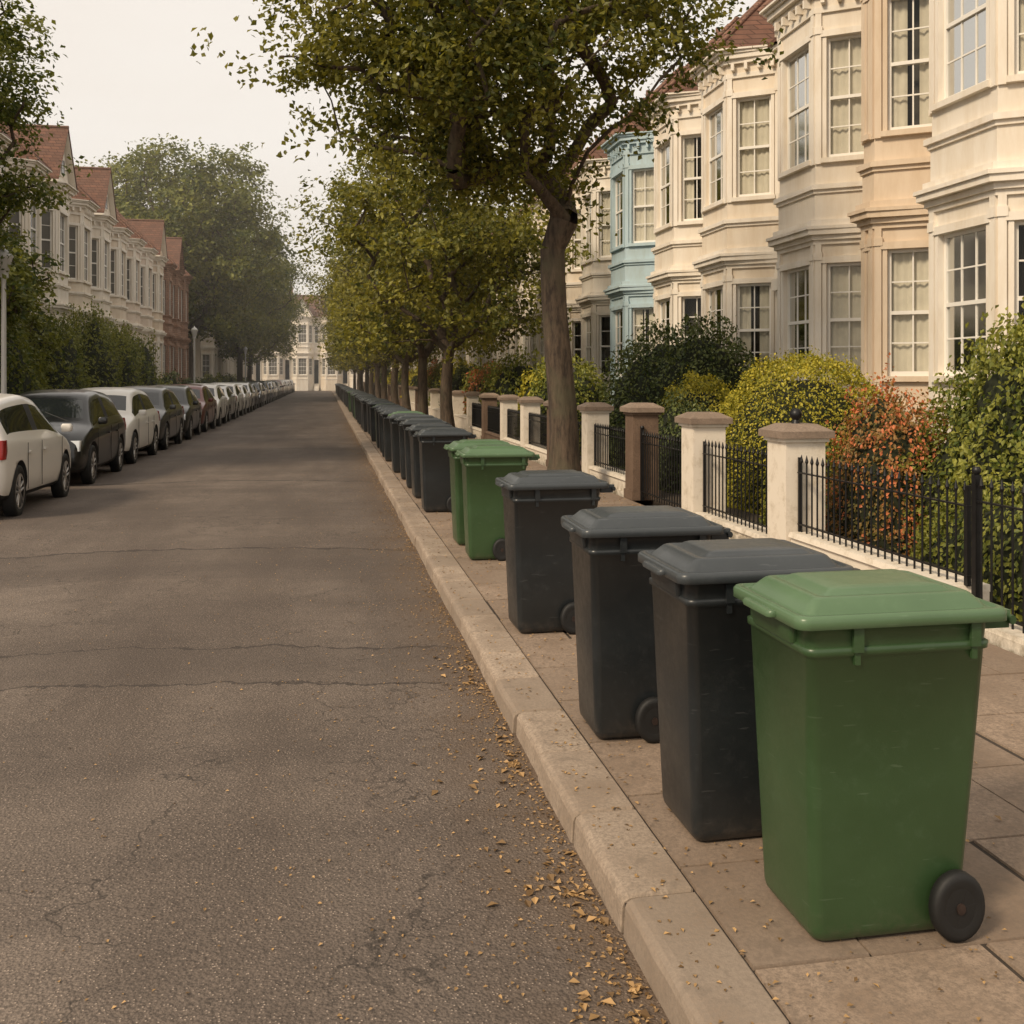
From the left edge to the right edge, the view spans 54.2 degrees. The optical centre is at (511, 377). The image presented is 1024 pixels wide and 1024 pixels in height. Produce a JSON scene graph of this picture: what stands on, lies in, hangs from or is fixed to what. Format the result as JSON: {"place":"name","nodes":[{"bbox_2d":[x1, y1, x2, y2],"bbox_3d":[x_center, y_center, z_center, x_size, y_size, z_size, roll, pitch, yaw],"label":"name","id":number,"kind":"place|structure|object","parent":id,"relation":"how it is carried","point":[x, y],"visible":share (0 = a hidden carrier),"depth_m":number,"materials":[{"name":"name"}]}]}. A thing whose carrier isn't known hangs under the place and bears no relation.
{"place":"outdoors","nodes":[
{"label":"outdoors","id":0,"kind":"place"},
{"bbox_2d":[0,122,52,332],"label":"terraced house","id":1,"kind":"structure","parent":0,"point":[28,221],"depth_m":34.12,"materials":[{"name":"white paint"}]},
{"bbox_2d":[8,124,78,333],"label":"terraced house","id":2,"kind":"structure","parent":0,"point":[55,150],"depth_m":38.08,"materials":[{"name":"white paint"}]},
{"bbox_2d":[4,122,100,331],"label":"terraced house","id":3,"kind":"structure","parent":0,"point":[82,209],"depth_m":41.66,"materials":[{"name":"beige paint"}]},
{"bbox_2d":[74,166,117,332],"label":"terraced house","id":4,"kind":"structure","parent":0,"point":[97,186],"depth_m":45.69,"materials":[{"name":"white paint"}]},
{"bbox_2d":[110,216,134,333],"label":"terraced house","id":5,"kind":"structure","parent":0,"point":[122,232],"depth_m":49.34,"materials":[{"name":"beige paint"}]},
{"bbox_2d":[117,213,147,343],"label":"terraced house","id":6,"kind":"structure","parent":0,"point":[137,242],"depth_m":53.19,"materials":[{"name":"beige paint"}]},
{"bbox_2d":[116,210,159,362],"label":"terraced house","id":7,"kind":"structure","parent":0,"point":[150,251],"depth_m":57.03,"materials":[{"name":"beige paint"}]},
{"bbox_2d":[116,208,177,378],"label":"terraced house","id":8,"kind":"structure","parent":0,"point":[171,266],"depth_m":64.69,"materials":[{"name":"paint"}]},
{"bbox_2d":[127,219,168,378],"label":"terraced house","id":9,"kind":"structure","parent":0,"point":[152,231],"depth_m":61.00,"materials":[{"name":"beige paint"}]},
{"bbox_2d":[166,237,185,382],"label":"terraced house","id":10,"kind":"structure","parent":0,"point":[175,249],"depth_m":68.61,"materials":[{"name":"brick"}]},
{"bbox_2d":[0,391,670,1023],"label":"road","id":11,"kind":"structure","parent":0,"point":[210,581],"depth_m":4.92,"materials":[{"name":"asphalt"}]},
{"bbox_2d":[0,393,72,516],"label":"parked car","id":12,"kind":"object","parent":11,"relation":"on","point":[35,452],"visible":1,"depth_m":14.69,"materials":[{"name":"white paint"}]},
{"bbox_2d":[20,383,125,483],"bbox_3d":[-8.849,1.042,19.491,2.205,1.880,4.072,0,0,-11],"label":"parked car","id":13,"kind":"object","parent":11,"relation":"on","point":[95,437],"visible":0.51,"depth_m":18.88,"materials":[{"name":"black paint"}]},
{"bbox_2d":[79,384,159,463],"bbox_3d":[-9.699,1.042,23.864,2.205,1.880,4.072,0,0,-10],"label":"parked car","id":14,"kind":"object","parent":11,"relation":"on","point":[138,411],"visible":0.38,"depth_m":23.48,"materials":[{"name":"white paint"}]},
{"bbox_2d":[124,384,183,449],"bbox_3d":[-10.507,1.042,28.289,2.205,1.880,4.072,0,0,-10],"label":"parked car","id":15,"kind":"object","parent":11,"relation":"on","point":[167,404],"visible":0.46,"depth_m":27.89,"materials":[{"name":"grey paint"}]},
{"bbox_2d":[150,383,201,439],"bbox_3d":[-11.319,1.042,32.744,2.205,1.880,4.072,0,0,-11],"label":"parked car","id":16,"kind":"object","parent":11,"relation":"on","point":[188,400],"visible":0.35,"depth_m":32.27,"materials":[{"name":"black paint"}]},
{"bbox_2d":[172,381,216,431],"bbox_3d":[-12.117,1.042,37.097,2.205,1.880,4.072,0,0,-10],"label":"parked car","id":17,"kind":"object","parent":11,"relation":"on","point":[205,397],"visible":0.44,"depth_m":36.69,"materials":[{"name":"red paint"}]},
{"bbox_2d":[193,380,227,425],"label":"parked car","id":18,"kind":"object","parent":11,"relation":"on","point":[218,394],"visible":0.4,"depth_m":41.09,"materials":[{"name":"white paint"}]},
{"bbox_2d":[3,422,560,1022],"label":"fallen leaves","id":19,"kind":"object","parent":11,"relation":"on","point":[255,774],"visible":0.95,"depth_m":4.27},
{"bbox_2d":[41,422,663,1023],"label":"fallen leaves","id":20,"kind":"object","parent":11,"relation":"on","point":[447,800],"visible":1,"depth_m":4.30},
{"bbox_2d":[341,425,665,1023],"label":"fallen leaves","id":21,"kind":"object","parent":11,"relation":"on","point":[609,939],"visible":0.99,"depth_m":4.14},
{"bbox_2d":[411,651,650,1023],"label":"fallen leaves","id":22,"kind":"object","parent":11,"relation":"on","point":[585,994],"visible":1,"depth_m":3.82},
{"bbox_2d":[0,0,756,294],"label":"sky","id":23,"kind":"structure","parent":0,"point":[129,73],"materials":[{"name":"white"}]},
{"bbox_2d":[335,391,1023,1023],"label":"pavement","id":24,"kind":"structure","parent":0,"point":[909,975],"depth_m":3.62,"materials":[{"name":"concrete"}]},
{"bbox_2d":[304,258,391,397],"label":"street tree","id":25,"kind":"object","parent":24,"relation":"on","point":[378,366],"visible":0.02,"depth_m":72.25,"materials":[{"name":"green plant"}]},
{"bbox_2d":[303,246,438,399],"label":"street tree","id":26,"kind":"object","parent":24,"relation":"on","point":[384,393],"visible":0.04,"depth_m":62.91,"materials":[{"name":"green plant"}]},
{"bbox_2d":[302,212,469,404],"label":"street tree","id":27,"kind":"object","parent":24,"relation":"on","point":[394,389],"visible":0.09,"depth_m":54.35,"materials":[{"name":"green plant"}]},
{"bbox_2d":[296,203,481,409],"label":"street tree","id":28,"kind":"object","parent":24,"relation":"on","point":[406,360],"visible":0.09,"depth_m":46.30,"materials":[{"name":"green plant"}]},
{"bbox_2d":[380,410,409,460],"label":"grey wheelie bin","id":29,"kind":"object","parent":24,"relation":"on","point":[387,437],"visible":0.3,"depth_m":22.08,"materials":[{"name":"grey plastic"}]},
{"bbox_2d":[386,413,418,471],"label":"grey wheelie bin","id":30,"kind":"object","parent":24,"relation":"on","point":[395,449],"visible":0.26,"depth_m":19.43,"materials":[{"name":"grey plastic"}]},
{"bbox_2d":[280,144,536,414],"bbox_3d":[-3.780,-3.744,38.885,9.300,11.291,9.882,0,0,10],"label":"street tree","id":31,"kind":"object","parent":24,"relation":"on","point":[424,353],"visible":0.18,"depth_m":38.06,"materials":[{"name":"green plant"}]},
{"bbox_2d":[394,414,437,478],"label":"grey wheelie bin","id":32,"kind":"object","parent":24,"relation":"on","point":[401,445],"visible":0.33,"depth_m":18.12,"materials":[{"name":"grey plastic"}]},
{"bbox_2d":[399,418,450,487],"bbox_3d":[-1.478,1.264,16.935,0.850,1.173,0.562,0,0,-9],"label":"grey wheelie bin","id":33,"kind":"object","parent":24,"relation":"on","point":[408,422],"visible":0.32,"depth_m":16.69,"materials":[{"name":"grey plastic"}]},
{"bbox_2d":[405,423,452,497],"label":"grey wheelie bin","id":34,"kind":"object","parent":24,"relation":"on","point":[415,463],"visible":0.34,"depth_m":15.30,"materials":[{"name":"grey plastic"}]},
{"bbox_2d":[414,427,475,511],"bbox_3d":[-0.943,1.272,13.965,0.838,1.156,0.554,0,0,-11],"label":"grey wheelie bin","id":35,"kind":"object","parent":24,"relation":"on","point":[435,476],"visible":0.66,"depth_m":13.73,"materials":[{"name":"grey plastic"}]},
{"bbox_2d":[292,84,599,426],"bbox_3d":[-1.831,-3.455,30.882,8.498,10.711,9.727,0,0,-42],"label":"street tree","id":36,"kind":"object","parent":24,"relation":"on","point":[459,236],"visible":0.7,"depth_m":30.17,"materials":[{"name":"green plant"}]},
{"bbox_2d":[444,439,509,544],"bbox_3d":[-0.341,1.272,11.235,0.838,1.156,0.554,0,0,-12],"label":"green wheelie bin","id":37,"kind":"object","parent":24,"relation":"on","point":[453,447],"visible":0.26,"depth_m":10.99,"materials":[{"name":"plastic"}]},
{"bbox_2d":[190,0,783,470],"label":"street tree","id":38,"kind":"object","parent":24,"relation":"on","point":[446,58],"visible":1,"depth_m":14.80,"materials":[{"name":"green plant"}]},
{"bbox_2d":[455,444,539,560],"bbox_3d":[-0.163,1.272,10.338,0.838,1.156,0.554,0,0,-9],"label":"green wheelie bin","id":39,"kind":"object","parent":24,"relation":"on","point":[484,467],"visible":0.94,"depth_m":10.10,"materials":[{"name":"plastic"}]},
{"bbox_2d":[495,470,615,633],"bbox_3d":[0.303,1.272,7.439,0.838,1.156,0.554,0,0,-12],"label":"grey wheelie bin","id":40,"kind":"object","parent":24,"relation":"on","point":[538,504],"visible":0.91,"depth_m":7.21,"materials":[{"name":"grey plastic"}]},
{"bbox_2d":[561,505,732,742],"bbox_3d":[0.691,1.272,5.312,0.838,1.156,0.554,0,0,-10],"label":"grey wheelie bin","id":41,"kind":"object","parent":24,"relation":"on","point":[615,645],"visible":0.9,"depth_m":5.08,"materials":[{"name":"grey plastic"}]},
{"bbox_2d":[360,428,1023,1023],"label":"fallen leaves","id":42,"kind":"object","parent":24,"relation":"on","point":[686,846],"visible":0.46,"depth_m":3.70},
{"bbox_2d":[638,538,859,840],"bbox_3d":[0.977,1.272,4.194,0.838,1.156,0.554,0,0,-11],"label":"grey wheelie bin","id":43,"kind":"object","parent":24,"relation":"on","point":[706,711],"visible":0.53,"depth_m":3.96,"materials":[{"name":"grey plastic"}]},
{"bbox_2d":[733,569,1015,942],"bbox_3d":[1.236,1.272,3.487,0.838,1.156,0.554,0,0,-11],"label":"green wheelie bin","id":44,"kind":"object","parent":24,"relation":"on","point":[866,687],"visible":1,"depth_m":3.27,"materials":[{"name":"plastic"}]},
{"bbox_2d":[637,490,1021,621],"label":"garden soil","id":45,"kind":"structure","parent":0,"point":[650,502],"depth_m":14.82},
{"bbox_2d":[461,359,502,413],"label":"red bush","id":46,"kind":"object","parent":45,"relation":"on","point":[476,386],"visible":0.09,"depth_m":34.52,"materials":[{"name":"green plant"}]},
{"bbox_2d":[479,393,499,438],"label":"gate pillar","id":47,"kind":"structure","parent":45,"relation":"on","point":[490,399],"depth_m":29.37,"materials":[{"name":"brown stone"}]},
{"bbox_2d":[478,342,539,406],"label":"laurel bush","id":48,"kind":"object","parent":45,"relation":"on","point":[507,381],"visible":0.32,"depth_m":30.82,"materials":[{"name":"green plant"}]},
{"bbox_2d":[497,395,520,440],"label":"gate pillar","id":49,"kind":"structure","parent":45,"relation":"on","point":[508,402],"depth_m":26.23,"materials":[{"name":"stone"}]},
{"bbox_2d":[503,437,519,445],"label":"garden wall","id":50,"kind":"structure","parent":45,"relation":"on","point":[512,441],"depth_m":25.06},
{"bbox_2d":[507,408,519,440],"bbox_3d":[0.104,1.170,25.047,0.040,0.760,2.360,0,0,-11],"label":"iron railing","id":51,"kind":"object","parent":50,"relation":"on","point":[513,423],"visible":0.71,"depth_m":25.41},
{"bbox_2d":[518,198,537,369],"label":"terraced house","id":52,"kind":"structure","parent":45,"relation":"on","point":[529,343],"depth_m":45.38,"materials":[{"name":"white paint"}]},
{"bbox_2d":[517,396,543,447],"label":"gate pillar","id":53,"kind":"structure","parent":45,"relation":"on","point":[528,404],"depth_m":23.47,"materials":[{"name":"stone"}]},
{"bbox_2d":[524,444,546,466],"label":"garden wall","id":54,"kind":"structure","parent":45,"relation":"on","point":[542,452],"depth_m":21.86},
{"bbox_2d":[528,412,546,449],"bbox_3d":[0.629,1.170,22.245,0.040,0.760,2.460,0,0,-11],"label":"iron railing","id":55,"kind":"object","parent":54,"relation":"on","point":[537,430],"visible":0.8,"depth_m":22.45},
{"bbox_2d":[529,354,613,453],"bbox_3d":[1.405,0.572,25.151,2.606,2.597,4.153,0,0,-11],"label":"laurel bush","id":56,"kind":"object","parent":45,"relation":"on","point":[585,388],"visible":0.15,"depth_m":24.48,"materials":[{"name":"green plant"}]},
{"bbox_2d":[563,124,613,374],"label":"terraced house","id":57,"kind":"structure","parent":45,"relation":"on","point":[573,287],"depth_m":37.65,"materials":[{"name":"beige paint"}]},
{"bbox_2d":[528,90,648,373],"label":"terraced house","id":58,"kind":"structure","parent":45,"relation":"on","point":[540,344],"depth_m":42.66,"materials":[{"name":"beige paint"}]},
{"bbox_2d":[577,402,613,473],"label":"gate pillar","id":59,"kind":"structure","parent":45,"relation":"on","point":[593,413],"depth_m":17.79,"materials":[{"name":"stone"}]},
{"bbox_2d":[588,465,629,499],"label":"garden wall","id":60,"kind":"structure","parent":45,"relation":"on","point":[616,479],"depth_m":16.44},
{"bbox_2d":[594,423,624,474],"bbox_3d":[1.675,1.170,16.652,0.040,0.760,2.240,0,0,-11],"label":"iron railing","id":61,"kind":"object","parent":60,"relation":"on","point":[621,439],"visible":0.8,"depth_m":16.75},
{"bbox_2d":[598,66,683,405],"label":"terraced house","id":62,"kind":"structure","parent":45,"relation":"on","point":[629,291],"depth_m":30.41,"materials":[{"name":"blue paint"}]},
{"bbox_2d":[620,403,663,500],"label":"gate pillar","id":63,"kind":"structure","parent":45,"relation":"on","point":[638,415],"depth_m":15.15,"materials":[{"name":"brown stone"}]},
{"bbox_2d":[572,27,720,396],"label":"terraced house","id":64,"kind":"structure","parent":45,"relation":"on","point":[593,300],"depth_m":34.07,"materials":[{"name":"white paint"}]},
{"bbox_2d":[593,305,776,468],"bbox_3d":[3.651,0.162,21.073,4.057,3.398,4.104,0,0,-11],"label":"dark bush","id":65,"kind":"object","parent":45,"relation":"on","point":[646,378],"visible":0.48,"depth_m":20.33,"materials":[{"name":"green plant"}]},
{"bbox_2d":[656,387,714,493],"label":"dark bush","id":66,"kind":"object","parent":45,"relation":"on","point":[668,425],"visible":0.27,"depth_m":16.39,"materials":[{"name":"green plant"}]},
{"bbox_2d":[658,365,738,442],"bbox_3d":[3.375,0.804,17.937,1.676,2.080,2.050,0,0,-11],"label":"round hedge","id":67,"kind":"object","parent":45,"relation":"on","point":[701,384],"visible":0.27,"depth_m":17.60,"materials":[{"name":"green plant"}]},
{"bbox_2d":[675,412,732,512],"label":"gate pillar","id":68,"kind":"structure","parent":45,"relation":"on","point":[698,428],"depth_m":12.69,"materials":[{"name":"stone"}]},
{"bbox_2d":[640,426,681,507],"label":"garden gate","id":69,"kind":"structure","parent":68,"relation":"attached to","point":[642,443],"depth_m":14.42,"materials":[{"name":"black metal"}]},
{"bbox_2d":[696,511,766,538],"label":"garden wall","id":70,"kind":"structure","parent":45,"relation":"on","point":[740,531],"depth_m":11.46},
{"bbox_2d":[702,439,766,533],"bbox_3d":[2.619,1.230,11.610,0.040,0.920,2.100,0,0,-11],"label":"iron railing","id":71,"kind":"object","parent":70,"relation":"on","point":[757,523],"visible":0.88,"depth_m":11.76,"materials":[{"name":"metal"}]},
{"bbox_2d":[758,409,834,541],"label":"gate pillar","id":72,"kind":"structure","parent":45,"relation":"on","point":[788,444],"depth_m":10.16,"materials":[{"name":"stone"}]},
{"bbox_2d":[756,424,846,529],"bbox_3d":[3.735,1.202,12.081,1.381,1.289,2.087,0,0,-11],"label":"laurel bush","id":73,"kind":"object","parent":45,"relation":"on","point":[829,445],"visible":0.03,"depth_m":11.82,"materials":[{"name":"green plant"}]},
{"bbox_2d":[713,345,894,515],"bbox_3d":[4.190,0.681,14.431,2.515,2.319,2.950,0,0,-11],"label":"round hedge","id":74,"kind":"object","parent":45,"relation":"on","point":[821,400],"visible":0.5,"depth_m":13.83,"materials":[{"name":"yellow plant"}]},
{"bbox_2d":[825,352,951,557],"bbox_3d":[4.092,0.776,10.793,1.408,2.129,1.786,0,0,-11],"label":"red bush","id":75,"kind":"object","parent":45,"relation":"on","point":[882,433],"visible":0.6,"depth_m":10.45,"materials":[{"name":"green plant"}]},
{"bbox_2d":[788,531,989,601],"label":"garden wall","id":76,"kind":"structure","parent":45,"relation":"on","point":[860,559],"depth_m":8.78,"materials":[{"name":"stone"}]},
{"bbox_2d":[797,455,970,586],"bbox_3d":[3.151,1.160,8.769,0.040,0.780,2.720,0,0,-11],"label":"iron railing","id":77,"kind":"object","parent":76,"relation":"on","point":[966,574],"visible":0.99,"depth_m":8.47,"materials":[{"name":"metal"}]},
{"bbox_2d":[892,296,1023,562],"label":"laurel bush","id":78,"kind":"object","parent":45,"relation":"on","point":[986,434],"visible":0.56,"depth_m":9.35,"materials":[{"name":"green plant"}]},
{"bbox_2d":[903,472,1022,621],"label":"laurel bush","id":79,"kind":"object","parent":45,"relation":"on","point":[997,555],"visible":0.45,"depth_m":8.01,"materials":[{"name":"green plant"}]},
{"bbox_2d":[984,624,1023,656],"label":"garden wall","id":80,"kind":"structure","parent":45,"relation":"on","point":[1010,639],"depth_m":6.88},
{"bbox_2d":[971,466,1023,633],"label":"garden gate","id":81,"kind":"structure","parent":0,"point":[977,501],"depth_m":7.29,"materials":[{"name":"black metal"}]},
{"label":"pavement","id":82,"kind":"structure","parent":0,"visible":0},
{"bbox_2d":[0,245,13,393],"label":"street lamp","id":83,"kind":"object","parent":82,"relation":"on","point":[6,260],"visible":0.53,"depth_m":20.39,"materials":[{"name":"grey paint"}]},
{"bbox_2d":[0,0,92,296],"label":"street tree","id":84,"kind":"object","parent":82,"relation":"on","point":[10,114],"visible":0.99,"depth_m":20.18,"materials":[{"name":"green plant"}]},
{"bbox_2d":[214,217,320,381],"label":"street tree","id":85,"kind":"object","parent":82,"relation":"on","point":[259,342],"visible":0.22,"depth_m":94.75,"materials":[{"name":"green plant"}]},
{"bbox_2d":[235,284,310,380],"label":"street tree","id":86,"kind":"object","parent":82,"relation":"on","point":[289,349],"visible":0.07,"depth_m":116.25,"materials":[{"name":"green plant"}]},
{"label":"garden soil","id":87,"kind":"structure","parent":0,"visible":0},
{"bbox_2d":[0,308,52,394],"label":"dark bush","id":88,"kind":"object","parent":87,"relation":"on","point":[25,379],"visible":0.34,"depth_m":27.25,"materials":[{"name":"green plant"}]},
{"bbox_2d":[0,204,69,369],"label":"garden tree","id":89,"kind":"object","parent":87,"relation":"on","point":[22,270],"visible":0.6,"depth_m":25.40,"materials":[{"name":"green plant"}]},
{"bbox_2d":[0,274,76,381],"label":"garden tree","id":90,"kind":"object","parent":87,"relation":"on","point":[48,337],"visible":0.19,"depth_m":30.49,"materials":[{"name":"green plant"}]},
{"bbox_2d":[20,295,94,388],"bbox_3d":[-15.240,-0.529,32.774,2.865,4.824,6.574,0,0,-11],"label":"dark bush","id":91,"kind":"object","parent":87,"relation":"on","point":[70,370],"visible":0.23,"depth_m":32.18,"materials":[{"name":"green plant"}]},
{"bbox_2d":[59,295,129,387],"bbox_3d":[-16.244,-0.635,38.367,2.918,5.049,6.493,0,0,-11],"label":"dark bush","id":92,"kind":"object","parent":87,"relation":"on","point":[100,353],"visible":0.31,"depth_m":37.43,"materials":[{"name":"green plant"}]},
{"bbox_2d":[84,311,145,386],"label":"dark bush","id":93,"kind":"object","parent":87,"relation":"on","point":[130,369],"visible":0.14,"depth_m":42.19,"materials":[{"name":"green plant"}]},
{"bbox_2d":[125,324,166,385],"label":"dark bush","id":94,"kind":"object","parent":87,"relation":"on","point":[149,373],"visible":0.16,"depth_m":47.02,"materials":[{"name":"green plant"}]},
{"bbox_2d":[180,270,193,381],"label":"terraced house","id":95,"kind":"structure","parent":87,"relation":"on","point":[185,282],"depth_m":72.35,"materials":[{"name":"brick"}]},
{"bbox_2d":[90,132,303,380],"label":"street tree","id":96,"kind":"object","parent":87,"relation":"on","point":[218,263],"visible":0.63,"depth_m":78.01,"materials":[{"name":"green plant"}]},
{"bbox_2d":[189,297,216,380],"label":"terraced house","id":97,"kind":"structure","parent":87,"relation":"on","point":[204,356],"depth_m":89.49,"materials":[{"name":"beige paint"}]},
{"label":"ground","id":98,"kind":"structure","parent":0,"visible":0},
{"bbox_2d":[78,151,209,320],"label":"street tree","id":99,"kind":"object","parent":98,"relation":"on","point":[122,186],"visible":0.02,"depth_m":81.96,"materials":[{"name":"green plant"}]},
{"bbox_2d":[261,286,293,380],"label":"terraced house","id":100,"kind":"structure","parent":98,"relation":"on","point":[275,370],"depth_m":153.36,"materials":[{"name":"white paint"}]},
{"bbox_2d":[291,295,319,390],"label":"terraced house","id":101,"kind":"structure","parent":98,"relation":"on","point":[305,372],"depth_m":153.92,"materials":[{"name":"white paint"}]},
{"bbox_2d":[320,298,347,390],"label":"terraced house","id":102,"kind":"structure","parent":98,"relation":"on","point":[329,379],"depth_m":154.67,"materials":[{"name":"beige paint"}]},
{"bbox_2d":[332,391,788,1023],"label":"kerb","id":103,"kind":"structure","parent":98,"relation":"on","point":[628,895],"depth_m":4.08,"materials":[{"name":"concrete"}]},
{"bbox_2d":[645,16,739,345],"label":"terraced house","id":104,"kind":"structure","parent":98,"relation":"on","point":[674,278],"depth_m":26.21,"materials":[{"name":"white paint"}]},
{"bbox_2d":[685,0,779,383],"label":"terraced house","id":105,"kind":"structure","parent":98,"relation":"on","point":[734,264],"depth_m":22.66,"materials":[{"name":"beige paint"}]},
{"bbox_2d":[757,0,863,400],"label":"terraced house","id":106,"kind":"structure","parent":98,"relation":"on","point":[814,241],"depth_m":18.65,"materials":[{"name":"white paint"}]},
{"bbox_2d":[847,0,931,432],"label":"terraced house","id":107,"kind":"structure","parent":98,"relation":"on","point":[889,216],"depth_m":16.58,"materials":[{"name":"beige paint"}]},
{"bbox_2d":[913,0,1023,448],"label":"terraced house","id":108,"kind":"structure","parent":98,"relation":"on","point":[969,196],"depth_m":14.19,"materials":[{"name":"white paint"}]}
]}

